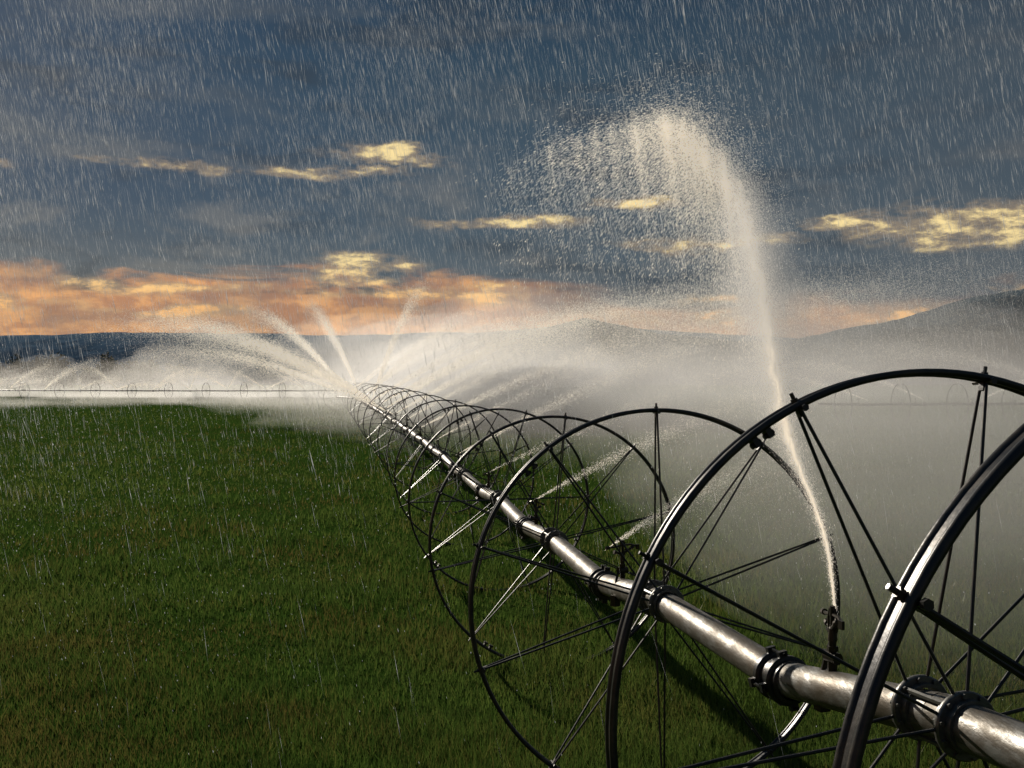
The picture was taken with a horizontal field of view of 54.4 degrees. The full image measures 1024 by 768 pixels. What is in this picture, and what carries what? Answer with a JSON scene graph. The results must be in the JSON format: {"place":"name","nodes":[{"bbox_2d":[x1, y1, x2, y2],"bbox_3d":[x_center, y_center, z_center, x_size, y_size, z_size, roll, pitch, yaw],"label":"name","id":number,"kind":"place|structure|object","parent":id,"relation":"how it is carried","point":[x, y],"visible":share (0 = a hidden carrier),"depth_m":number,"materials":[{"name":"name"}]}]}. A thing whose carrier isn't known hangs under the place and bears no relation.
{"place":"outdoors","nodes":[
{"label":"outdoors","id":0,"kind":"place"},
{"bbox_2d":[0,328,796,384],"bbox_3d":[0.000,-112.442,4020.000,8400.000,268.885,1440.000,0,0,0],"label":"hills","id":1,"kind":"structure","parent":0,"point":[371,355],"depth_m":3612.64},
{"bbox_2d":[0,385,1023,767],"bbox_3d":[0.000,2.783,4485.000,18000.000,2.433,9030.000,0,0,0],"label":"field ground","id":2,"kind":"structure","parent":0,"point":[466,393],"depth_m":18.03,"materials":[{"name":"green plant"}]},
{"bbox_2d":[0,382,366,398],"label":"irrigation wheel line","id":3,"kind":"object","parent":2,"relation":"on","point":[168,390],"visible":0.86,"depth_m":115.68,"materials":[{"name":"metal"}]},
{"bbox_2d":[0,350,1021,387],"bbox_3d":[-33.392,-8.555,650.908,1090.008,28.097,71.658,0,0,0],"label":"distant tree row","id":4,"kind":"object","parent":2,"relation":"on","point":[18,368],"visible":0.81,"depth_m":632.73,"materials":[{"name":"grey plant"}]},
{"bbox_2d":[323,366,1023,767],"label":"irrigation wheel line","id":5,"kind":"object","parent":2,"relation":"on","point":[965,724],"visible":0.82,"depth_m":2.89,"materials":[{"name":"metal"}]},
{"bbox_2d":[817,383,1023,422],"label":"irrigation wheel line","id":6,"kind":"object","parent":2,"relation":"on","point":[890,404],"visible":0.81,"depth_m":46.28,"materials":[{"name":"metal"}]},
{"bbox_2d":[0,14,1023,636],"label":"water spray","id":7,"kind":"object","parent":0,"point":[668,148],"visible":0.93,"depth_m":10.28,"materials":[{"name":"white liquid"}]},
{"bbox_2d":[0,0,1023,766],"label":"falling water drops","id":8,"kind":"object","parent":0,"point":[358,198],"visible":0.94,"depth_m":16.14,"materials":[{"name":"liquid"}]},
{"bbox_2d":[0,0,1023,338],"label":"sky","id":9,"kind":"structure","parent":0,"point":[309,83],"materials":[{"name":"blue"}]},
{"bbox_2d":[358,289,1023,384],"bbox_3d":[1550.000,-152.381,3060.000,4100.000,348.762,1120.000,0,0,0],"label":"hills","id":10,"kind":"structure","parent":0,"point":[1017,304],"depth_m":2704.69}
]}

